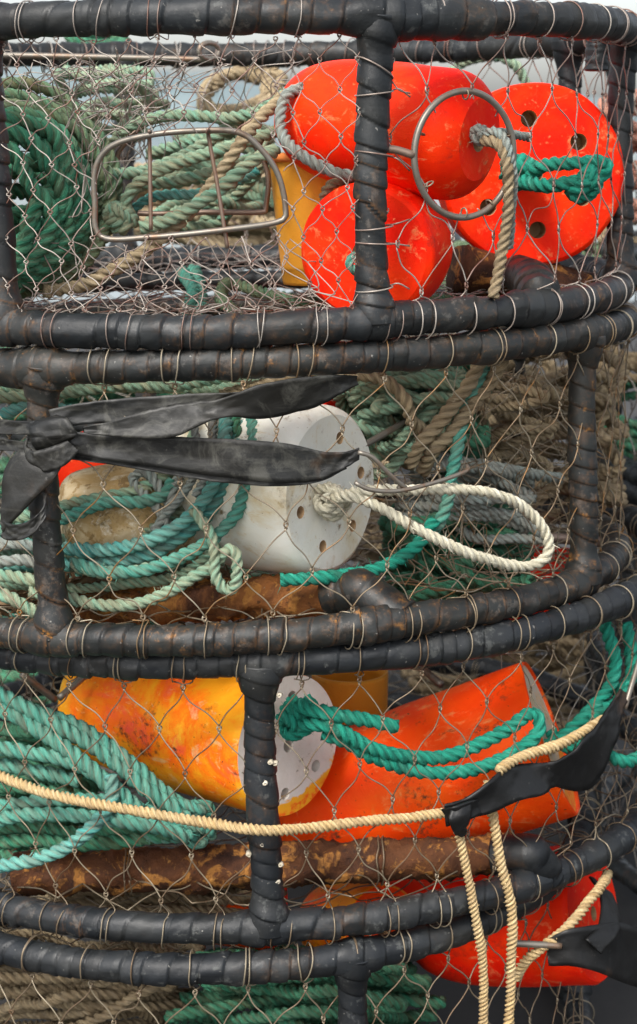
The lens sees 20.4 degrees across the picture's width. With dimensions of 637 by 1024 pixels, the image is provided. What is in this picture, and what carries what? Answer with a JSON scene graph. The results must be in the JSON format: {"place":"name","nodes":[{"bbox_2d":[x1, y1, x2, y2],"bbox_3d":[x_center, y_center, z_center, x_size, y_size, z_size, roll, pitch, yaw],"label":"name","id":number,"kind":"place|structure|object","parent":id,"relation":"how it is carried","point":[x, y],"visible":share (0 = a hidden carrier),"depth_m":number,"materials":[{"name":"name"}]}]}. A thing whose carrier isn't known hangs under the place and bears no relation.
{"place":"outdoors","nodes":[
{"label":"outdoors","id":0,"kind":"place"},
{"bbox_2d":[0,301,636,1023],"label":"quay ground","id":1,"kind":"structure","parent":0,"point":[614,1001],"depth_m":2.64,"materials":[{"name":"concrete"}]},
{"bbox_2d":[0,526,421,782],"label":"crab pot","id":2,"kind":"object","parent":1,"relation":"on","point":[222,622],"depth_m":3.43,"materials":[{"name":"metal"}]},
{"bbox_2d":[0,564,279,704],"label":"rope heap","id":3,"kind":"object","parent":2,"relation":"in","point":[13,676],"visible":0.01,"depth_m":3.34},
{"bbox_2d":[0,431,393,579],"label":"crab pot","id":4,"kind":"object","parent":2,"relation":"on","point":[17,437],"depth_m":3.41,"materials":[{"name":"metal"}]},
{"bbox_2d":[0,345,225,497],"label":"rope heap","id":5,"kind":"object","parent":4,"relation":"in","point":[4,461],"visible":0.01,"depth_m":3.46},
{"bbox_2d":[0,229,461,430],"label":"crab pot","id":6,"kind":"object","parent":4,"relation":"on","point":[80,428],"depth_m":3.37,"materials":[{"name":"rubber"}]},
{"bbox_2d":[111,162,278,246],"bbox_3d":[-0.215,-0.624,3.641,0.477,0.196,0.420,0,12,0],"label":"rope heap","id":7,"kind":"object","parent":6,"relation":"in","point":[260,236],"visible":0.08,"depth_m":3.52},
{"bbox_2d":[338,359,567,562],"bbox_3d":[0.267,-0.102,3.518,0.510,0.436,0.348,0,12,0],"label":"rope heap","id":8,"kind":"object","parent":4,"relation":"in","point":[548,366],"visible":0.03,"depth_m":3.49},
{"bbox_2d":[0,690,602,1023],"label":"crab pot","id":9,"kind":"object","parent":1,"relation":"on","point":[350,964],"visible":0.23,"depth_m":2.01,"materials":[{"name":"rubber"}]},
{"bbox_2d":[0,929,205,1023],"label":"rope heap","id":10,"kind":"object","parent":9,"relation":"in","point":[63,995],"visible":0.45,"depth_m":2.30,"materials":[{"name":"fabric"}]},
{"bbox_2d":[35,887,286,913],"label":"buoy","id":11,"kind":"object","parent":9,"relation":"in","point":[179,906],"visible":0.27,"depth_m":2.23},
{"bbox_2d":[217,888,287,950],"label":"buoy","id":12,"kind":"object","parent":9,"relation":"in","point":[241,907],"visible":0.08,"depth_m":2.31,"materials":[{"name":"plastic"}]},
{"bbox_2d":[164,944,446,1023],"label":"rope heap","id":13,"kind":"object","parent":9,"relation":"in","point":[273,1002],"visible":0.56,"depth_m":2.24,"materials":[{"name":"fabric"}]},
{"bbox_2d":[0,467,636,950],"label":"crab pot","id":14,"kind":"object","parent":9,"relation":"on","point":[268,869],"visible":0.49,"depth_m":2.03,"materials":[{"name":"rubber"}]},
{"bbox_2d":[0,721,101,858],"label":"rope heap","id":15,"kind":"object","parent":14,"relation":"in","point":[19,734],"visible":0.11,"depth_m":2.29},
{"bbox_2d":[0,773,119,873],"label":"rope","id":16,"kind":"object","parent":14,"relation":"in","point":[62,849],"visible":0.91,"depth_m":2.03,"materials":[{"name":"fabric"}]},
{"bbox_2d":[0,763,170,853],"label":"rope","id":17,"kind":"object","parent":14,"relation":"in","point":[51,834],"visible":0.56,"depth_m":2.08,"materials":[{"name":"fabric"}]},
{"bbox_2d":[0,741,198,845],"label":"rope","id":18,"kind":"object","parent":14,"relation":"in","point":[29,809],"visible":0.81,"depth_m":2.04,"materials":[{"name":"fabric"}]},
{"bbox_2d":[0,686,216,842],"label":"rope","id":19,"kind":"object","parent":14,"relation":"in","point":[31,717],"visible":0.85,"depth_m":2.04,"materials":[{"name":"fabric"}]},
{"bbox_2d":[136,797,217,848],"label":"rope heap","id":20,"kind":"object","parent":14,"relation":"in","point":[200,807],"visible":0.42,"depth_m":2.06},
{"bbox_2d":[58,675,335,816],"bbox_3d":[-0.170,0.261,2.218,0.370,0.178,0.176,7,34,43],"label":"buoy","id":21,"kind":"object","parent":14,"relation":"in","point":[189,733],"visible":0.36,"depth_m":2.11,"materials":[{"name":"plastic"}]},
{"bbox_2d":[275,694,545,780],"bbox_3d":[0.110,0.261,2.038,0.319,0.110,0.093,-1,12,-3],"label":"rope","id":22,"kind":"object","parent":21,"relation":"attached to","point":[301,718],"visible":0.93,"depth_m":2.03,"materials":[{"name":"fabric"}]},
{"bbox_2d":[0,770,444,835],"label":"rope","id":23,"kind":"object","parent":14,"relation":"attached to","point":[152,813],"visible":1,"depth_m":1.97,"materials":[{"name":"fabric"}]},
{"bbox_2d":[0,288,636,658],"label":"crab pot","id":24,"kind":"object","parent":14,"relation":"on","point":[360,607],"visible":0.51,"depth_m":1.94,"materials":[{"name":"metal"}]},
{"bbox_2d":[0,537,33,569],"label":"rope","id":25,"kind":"object","parent":24,"relation":"in","point":[27,560],"visible":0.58,"depth_m":1.99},
{"bbox_2d":[0,569,36,617],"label":"rope","id":26,"kind":"object","parent":24,"relation":"in","point":[18,577],"visible":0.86,"depth_m":1.97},
{"bbox_2d":[0,401,71,419],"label":"rope","id":27,"kind":"object","parent":24,"relation":"in","point":[11,411],"visible":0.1,"depth_m":1.98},
{"bbox_2d":[0,477,174,535],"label":"rope","id":28,"kind":"object","parent":24,"relation":"in","point":[73,514],"visible":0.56,"depth_m":1.97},
{"bbox_2d":[0,430,191,524],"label":"rope","id":29,"kind":"object","parent":24,"relation":"in","point":[69,504],"visible":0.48,"depth_m":1.99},
{"bbox_2d":[0,507,205,624],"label":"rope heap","id":30,"kind":"object","parent":24,"relation":"in","point":[173,570],"depth_m":2.24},
{"bbox_2d":[58,431,103,485],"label":"buoy","id":31,"kind":"object","parent":30,"relation":"on","point":[69,468],"visible":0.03,"depth_m":2.15,"materials":[{"name":"plastic"}]},
{"bbox_2d":[0,506,221,593],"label":"rope","id":32,"kind":"object","parent":24,"relation":"in","point":[158,580],"visible":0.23,"depth_m":2.01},
{"bbox_2d":[28,561,209,612],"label":"rope","id":33,"kind":"object","parent":24,"relation":"in","point":[191,578],"visible":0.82,"depth_m":1.95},
{"bbox_2d":[0,564,244,625],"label":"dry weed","id":34,"kind":"object","parent":24,"relation":"in","point":[73,579],"visible":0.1,"depth_m":2.07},
{"bbox_2d":[58,464,203,566],"bbox_3d":[-0.215,0.003,2.058,0.170,0.126,0.125,-5,30,-17],"label":"buoy","id":35,"kind":"object","parent":24,"relation":"in","point":[112,525],"visible":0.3,"depth_m":2.00,"materials":[{"name":"plastic"}]},
{"bbox_2d":[128,469,183,543],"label":"rope","id":36,"kind":"object","parent":24,"relation":"in","point":[134,476],"visible":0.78,"depth_m":1.98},
{"bbox_2d":[0,375,317,403],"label":"rope","id":37,"kind":"object","parent":24,"relation":"in","point":[11,395],"visible":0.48,"depth_m":2.01,"materials":[{"name":"fabric"}]},
{"bbox_2d":[69,418,257,582],"bbox_3d":[-0.160,-0.018,1.950,0.226,0.186,0.078,-5,13,-21],"label":"rope","id":38,"kind":"object","parent":24,"relation":"in","point":[234,515],"visible":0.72,"depth_m":1.95,"materials":[{"name":"fabric"}]},
{"bbox_2d":[189,505,242,595],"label":"rope","id":39,"kind":"object","parent":24,"relation":"in","point":[217,558],"visible":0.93,"depth_m":1.94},
{"bbox_2d":[0,375,469,540],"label":"rubber strap","id":40,"kind":"object","parent":24,"relation":"attached to","point":[140,433],"visible":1,"depth_m":1.85,"materials":[{"name":"rubber"}]},
{"bbox_2d":[230,417,241,437],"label":"rope","id":41,"kind":"object","parent":24,"relation":"in","point":[237,430],"visible":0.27,"depth_m":1.98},
{"bbox_2d":[219,375,314,392],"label":"rope","id":42,"kind":"object","parent":24,"relation":"in","point":[236,388],"visible":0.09,"depth_m":2.04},
{"bbox_2d":[173,404,373,573],"bbox_3d":[-0.076,-0.033,2.063,0.220,0.198,0.194,6,25,34],"label":"buoy","id":43,"kind":"object","parent":24,"relation":"in","point":[255,531],"visible":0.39,"depth_m":1.98,"materials":[{"name":"white plastic"}]},
{"bbox_2d":[0,417,243,571],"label":"rope","id":44,"kind":"object","parent":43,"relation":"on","point":[181,529],"visible":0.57,"depth_m":1.96,"materials":[{"name":"fabric"}]},
{"bbox_2d":[163,392,217,517],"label":"rope","id":45,"kind":"object","parent":43,"relation":"on","point":[187,487],"visible":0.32,"depth_m":1.96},
{"bbox_2d":[312,481,560,573],"bbox_3d":[0.132,0.018,1.962,0.284,0.117,0.092,0,12,0],"label":"rope","id":46,"kind":"object","parent":43,"relation":"attached to","point":[345,499],"visible":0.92,"depth_m":1.95,"materials":[{"name":"fabric"}]},
{"bbox_2d":[0,0,636,350],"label":"crab pot","id":47,"kind":"object","parent":24,"relation":"on","point":[568,36],"visible":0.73,"depth_m":1.85,"materials":[{"name":"metal"}]},
{"bbox_2d":[8,141,77,280],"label":"rope heap","id":48,"kind":"object","parent":47,"relation":"in","point":[18,190],"visible":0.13,"depth_m":2.14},
{"bbox_2d":[5,106,92,292],"bbox_3d":[-0.341,-0.345,1.953,0.206,0.214,0.090,-6,14,-24],"label":"rope coil","id":49,"kind":"object","parent":47,"relation":"in","point":[48,140],"visible":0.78,"depth_m":1.95,"materials":[{"name":"fabric"}]},
{"bbox_2d":[2,76,125,298],"bbox_3d":[-0.336,-0.367,2.002,0.258,0.254,0.095,-5,13,-20],"label":"rope coil","id":50,"kind":"object","parent":47,"relation":"in","point":[60,115],"visible":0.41,"depth_m":2.02,"materials":[{"name":"fabric"}]},
{"bbox_2d":[64,35,129,43],"bbox_3d":[-0.365,-0.771,2.885,0.088,0.063,0.164,3,13,16],"label":"rope coil","id":51,"kind":"object","parent":47,"relation":"on","point":[91,37],"visible":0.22,"depth_m":2.86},
{"bbox_2d":[51,59,170,145],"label":"rope heap","id":52,"kind":"object","parent":47,"relation":"in","point":[110,89],"visible":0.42,"depth_m":2.31,"materials":[{"name":"fabric"}]},
{"bbox_2d":[39,88,285,298],"bbox_3d":[-0.167,-0.354,1.972,0.305,0.235,0.059,-3,13,-12],"label":"rope","id":53,"kind":"object","parent":47,"relation":"in","point":[225,165],"visible":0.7,"depth_m":1.98,"materials":[{"name":"fabric"}]},
{"bbox_2d":[117,152,253,202],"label":"rope","id":54,"kind":"object","parent":47,"relation":"in","point":[185,179],"visible":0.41,"depth_m":2.03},
{"bbox_2d":[109,102,262,179],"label":"rope","id":55,"kind":"object","parent":47,"relation":"in","point":[130,172],"visible":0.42,"depth_m":2.06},
{"bbox_2d":[101,125,276,235],"bbox_3d":[-0.135,-0.383,2.027,0.234,0.141,0.053,-3,13,-11],"label":"rope","id":56,"kind":"object","parent":47,"relation":"in","point":[122,218],"visible":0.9,"depth_m":2.01,"materials":[{"name":"fabric"}]},
{"bbox_2d":[176,264,208,314],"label":"rope","id":57,"kind":"object","parent":47,"relation":"in","point":[192,288],"visible":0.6,"depth_m":2.25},
{"bbox_2d":[108,88,281,149],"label":"rope","id":58,"kind":"object","parent":47,"relation":"in","point":[231,117],"visible":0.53,"depth_m":2.04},
{"bbox_2d":[132,167,260,213],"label":"rope","id":59,"kind":"object","parent":47,"relation":"in","point":[167,194],"visible":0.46,"depth_m":2.06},
{"bbox_2d":[138,143,280,233],"bbox_3d":[-0.123,-0.358,1.958,0.163,0.100,0.035,0,12,0],"label":"rope","id":60,"kind":"object","parent":47,"relation":"in","point":[232,178],"visible":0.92,"depth_m":1.95,"materials":[{"name":"fabric"}]},
{"bbox_2d":[145,123,284,237],"bbox_3d":[-0.132,-0.446,2.321,0.211,0.172,0.188,5,13,21],"label":"rope heap","id":61,"kind":"object","parent":47,"relation":"in","point":[232,198],"visible":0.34,"depth_m":2.29,"materials":[{"name":"fabric"}]},
{"bbox_2d":[196,66,287,125],"bbox_3d":[-0.130,-0.679,2.876,0.191,0.116,0.102,-12,17,-42],"label":"rope coil","id":62,"kind":"object","parent":47,"relation":"hanging from","point":[217,81],"visible":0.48,"depth_m":2.88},
{"bbox_2d":[266,153,340,285],"bbox_3d":[0.004,-0.350,2.106,0.138,0.154,0.138,-5,12,-22],"label":"bait jar","id":63,"kind":"object","parent":47,"relation":"in","point":[305,207],"visible":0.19,"depth_m":2.06,"materials":[{"name":"orange plastic"}]},
{"bbox_2d":[209,277,457,314],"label":"rope","id":64,"kind":"object","parent":47,"relation":"in","point":[245,287],"visible":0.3,"depth_m":2.17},
{"bbox_2d":[318,178,353,200],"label":"rope","id":65,"kind":"object","parent":47,"relation":"in","point":[328,186],"visible":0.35,"depth_m":1.96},
{"bbox_2d":[301,183,452,307],"bbox_3d":[0.076,-0.300,2.003,0.153,0.155,0.160,-14,8,21],"label":"buoy","id":66,"kind":"object","parent":47,"relation":"in","point":[425,235],"visible":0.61,"depth_m":1.93,"materials":[{"name":"plastic"}]},
{"bbox_2d":[345,252,355,276],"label":"rope","id":67,"kind":"object","parent":66,"relation":"attached to","point":[348,262],"visible":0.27,"depth_m":1.90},
{"bbox_2d":[274,59,499,199],"bbox_3d":[0.069,-0.435,1.988,0.255,0.145,0.148,15,36,31],"label":"buoy","id":68,"kind":"object","parent":47,"relation":"in","point":[453,163],"visible":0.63,"depth_m":1.92,"materials":[{"name":"plastic"}]},
{"bbox_2d":[274,82,354,181],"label":"rope","id":69,"kind":"object","parent":68,"relation":"attached to","point":[305,157],"visible":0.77,"depth_m":1.94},
{"bbox_2d":[479,135,517,299],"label":"rope","id":70,"kind":"object","parent":68,"relation":"hanging from","point":[504,235],"visible":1,"depth_m":1.89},
{"bbox_2d":[448,59,531,83],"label":"rope","id":71,"kind":"object","parent":47,"relation":"hanging from","point":[515,65],"visible":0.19,"depth_m":2.77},
{"bbox_2d":[439,83,623,263],"bbox_3d":[0.264,-0.436,2.285,0.228,0.228,0.200,-35,9,5],"label":"buoy","id":72,"kind":"object","parent":47,"relation":"in","point":[553,132],"visible":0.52,"depth_m":2.19,"materials":[{"name":"plastic"}]},
{"bbox_2d":[498,150,613,203],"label":"rope","id":73,"kind":"object","parent":72,"relation":"attached to","point":[533,171],"visible":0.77,"depth_m":2.08,"materials":[{"name":"fabric"}]},
{"bbox_2d":[324,399,348,408],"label":"buoy","id":74,"kind":"object","parent":24,"relation":"in","point":[331,403],"depth_m":2.20,"materials":[{"name":"plastic"}]},
{"bbox_2d":[278,513,440,591],"bbox_3d":[0.048,0.046,1.977,0.196,0.082,0.034,-4,13,-19],"label":"rope","id":75,"kind":"object","parent":24,"relation":"in","point":[410,550],"visible":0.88,"depth_m":1.97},
{"bbox_2d":[332,369,441,480],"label":"rope heap","id":76,"kind":"object","parent":24,"relation":"in","point":[396,459],"visible":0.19,"depth_m":2.12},
{"bbox_2d":[345,372,437,439],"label":"rope","id":77,"kind":"object","parent":24,"relation":"in","point":[403,397],"visible":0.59,"depth_m":2.06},
{"bbox_2d":[348,366,466,454],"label":"rope heap","id":78,"kind":"object","parent":24,"relation":"in","point":[380,406],"visible":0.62,"depth_m":2.10,"materials":[{"name":"fabric"}]},
{"bbox_2d":[344,365,492,474],"bbox_3d":[0.127,-0.115,2.240,0.201,0.183,0.213,0,12,0],"label":"rope heap","id":79,"kind":"object","parent":24,"relation":"in","point":[484,439],"visible":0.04,"depth_m":2.19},
{"bbox_2d":[375,503,535,601],"bbox_3d":[0.181,0.060,2.310,0.213,0.205,0.290,0,12,0],"label":"rope heap","id":80,"kind":"object","parent":24,"relation":"in","point":[384,524],"visible":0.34,"depth_m":2.21,"materials":[{"name":"fabric"}]},
{"bbox_2d":[404,361,508,477],"bbox_3d":[0.159,-0.110,2.024,0.122,0.152,0.060,0,12,0],"label":"rope","id":81,"kind":"object","parent":24,"relation":"in","point":[442,419],"visible":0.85,"depth_m":2.01,"materials":[{"name":"fabric"}]},
{"bbox_2d":[434,366,490,533],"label":"rope","id":82,"kind":"object","parent":24,"relation":"in","point":[445,507],"visible":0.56,"depth_m":2.01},
{"bbox_2d":[392,462,553,544],"bbox_3d":[0.187,-0.012,2.198,0.206,0.122,0.129,0,12,0],"label":"rope heap","id":83,"kind":"object","parent":24,"relation":"in","point":[479,507],"visible":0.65,"depth_m":2.17,"materials":[{"name":"fabric"}]},
{"bbox_2d":[412,451,564,487],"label":"rope","id":84,"kind":"object","parent":24,"relation":"in","point":[532,475],"visible":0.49,"depth_m":2.18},
{"bbox_2d":[477,367,559,489],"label":"rope heap","id":85,"kind":"object","parent":24,"relation":"in","point":[507,405],"visible":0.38,"depth_m":2.25,"materials":[{"name":"fabric"}]},
{"bbox_2d":[488,350,629,522],"bbox_3d":[0.342,-0.111,2.590,0.223,0.266,0.315,1,12,5],"label":"rope heap","id":86,"kind":"object","parent":24,"relation":"in","point":[601,396],"visible":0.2,"depth_m":2.50,"materials":[{"name":"fabric"}]},
{"bbox_2d":[312,670,387,726],"bbox_3d":[0.043,0.301,2.420,0.104,0.175,0.104,-5,13,-22],"label":"bait jar","id":87,"kind":"object","parent":14,"relation":"in","point":[339,688],"visible":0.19,"depth_m":2.36,"materials":[{"name":"orange plastic"}]},
{"bbox_2d":[279,662,579,842],"bbox_3d":[0.120,0.346,2.248,0.374,0.203,0.198,-21,26,11],"label":"buoy","id":88,"kind":"object","parent":14,"relation":"in","point":[463,707],"visible":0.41,"depth_m":2.17,"materials":[{"name":"plastic"}]},
{"bbox_2d":[441,659,636,836],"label":"rubber strap","id":89,"kind":"object","parent":14,"relation":"attached to","point":[582,765],"visible":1,"depth_m":2.06,"materials":[{"name":"rubber"}]},
{"bbox_2d":[453,832,488,1023],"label":"rope","id":90,"kind":"object","parent":89,"relation":"hanging from","point":[480,942],"visible":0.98,"depth_m":2.04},
{"bbox_2d":[483,780,518,1023],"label":"rope","id":91,"kind":"object","parent":89,"relation":"hanging from","point":[507,887],"visible":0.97,"depth_m":2.06,"materials":[{"name":"fabric"}]},
{"bbox_2d":[494,715,601,774],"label":"rope","id":92,"kind":"object","parent":89,"relation":"attached to","point":[546,748],"visible":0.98,"depth_m":2.06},
{"bbox_2d":[510,544,569,620],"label":"buoy","id":93,"kind":"object","parent":14,"relation":"in","point":[547,566],"visible":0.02,"depth_m":2.50,"materials":[{"name":"plastic"}]},
{"bbox_2d":[544,621,636,768],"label":"rope","id":94,"kind":"object","parent":14,"relation":"in","point":[604,694],"visible":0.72,"depth_m":2.17,"materials":[{"name":"fabric"}]},
{"bbox_2d":[300,883,408,946],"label":"buoy","id":95,"kind":"object","parent":9,"relation":"in","point":[319,892],"visible":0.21,"depth_m":2.31,"materials":[{"name":"plastic"}]},
{"bbox_2d":[380,879,431,894],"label":"buoy","id":96,"kind":"object","parent":9,"relation":"in","point":[414,885],"visible":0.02,"depth_m":2.35,"materials":[{"name":"plastic"}]},
{"bbox_2d":[416,846,616,986],"bbox_3d":[0.242,0.543,2.360,0.270,0.180,0.184,-10,23,29],"label":"buoy","id":97,"kind":"object","parent":9,"relation":"in","point":[565,904],"visible":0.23,"depth_m":2.27,"materials":[{"name":"plastic"}]},
{"bbox_2d":[516,869,612,981],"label":"rope","id":98,"kind":"object","parent":9,"relation":"in","point":[589,899],"visible":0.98,"depth_m":2.13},
{"bbox_2d":[507,876,636,986],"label":"rubber strap","id":99,"kind":"object","parent":9,"relation":"attached to","point":[606,945],"visible":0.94,"depth_m":2.13,"materials":[{"name":"rubber"}]},
{"bbox_2d":[400,586,607,728],"bbox_3d":[0.370,0.295,3.436,0.468,0.443,0.408,0,12,0],"label":"rope heap","id":100,"kind":"object","parent":1,"relation":"on","point":[567,643],"visible":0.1,"depth_m":3.32,"materials":[{"name":"fabric"}]},
{"bbox_2d":[583,616,636,893],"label":"crab pot","id":101,"kind":"object","parent":1,"relation":"on","point":[623,870],"visible":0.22,"depth_m":3.00,"materials":[{"name":"metal"}]},
{"bbox_2d":[586,451,636,692],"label":"crab pot","id":102,"kind":"object","parent":101,"relation":"on","point":[630,491],"visible":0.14,"depth_m":2.88,"materials":[{"name":"metal"}]},
{"bbox_2d":[596,257,636,484],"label":"crab pot","id":103,"kind":"object","parent":102,"relation":"on","point":[629,474],"visible":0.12,"depth_m":2.83,"materials":[{"name":"metal"}]},
{"bbox_2d":[439,240,601,288],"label":"rope heap","id":104,"kind":"object","parent":103,"relation":"in","point":[459,243],"visible":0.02,"depth_m":3.09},
{"bbox_2d":[597,345,636,382],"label":"rope coil","id":105,"kind":"object","parent":103,"relation":"in","point":[632,360],"visible":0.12,"depth_m":2.91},
{"bbox_2d":[598,62,636,259],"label":"crab pot","id":106,"kind":"object","parent":103,"relation":"on","point":[601,252],"visible":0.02,"depth_m":2.82,"materials":[{"name":"metal"}]},
{"bbox_2d":[597,89,636,144],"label":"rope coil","id":107,"kind":"object","parent":106,"relation":"in","point":[634,136],"visible":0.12,"depth_m":2.88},
{"bbox_2d":[597,223,636,246],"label":"rope coil","id":108,"kind":"object","parent":106,"relation":"in","point":[599,239],"visible":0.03,"depth_m":2.93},
{"bbox_2d":[632,143,636,187],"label":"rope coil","id":109,"kind":"object","parent":106,"relation":"in","point":[635,161],"visible":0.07,"depth_m":2.90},
{"bbox_2d":[632,188,636,222],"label":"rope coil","id":110,"kind":"object","parent":106,"relation":"in","point":[635,207],"visible":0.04,"depth_m":2.91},
{"bbox_2d":[604,378,636,460],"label":"rope coil","id":111,"kind":"object","parent":103,"relation":"in","point":[631,422],"visible":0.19,"depth_m":2.94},
{"bbox_2d":[0,0,636,98],"label":"sky","id":112,"kind":"structure","parent":0,"point":[494,82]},
{"bbox_2d":[2,66,636,136],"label":"water","id":113,"kind":"structure","parent":0,"point":[182,98],"depth_m":431.76,"materials":[{"name":"liquid"}]},
{"bbox_2d":[12,137,636,302],"bbox_3d":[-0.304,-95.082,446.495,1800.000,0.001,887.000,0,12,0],"label":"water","id":114,"kind":"structure","parent":0,"point":[156,141],"depth_m":37.62,"materials":[{"name":"grey liquid"}]}
]}

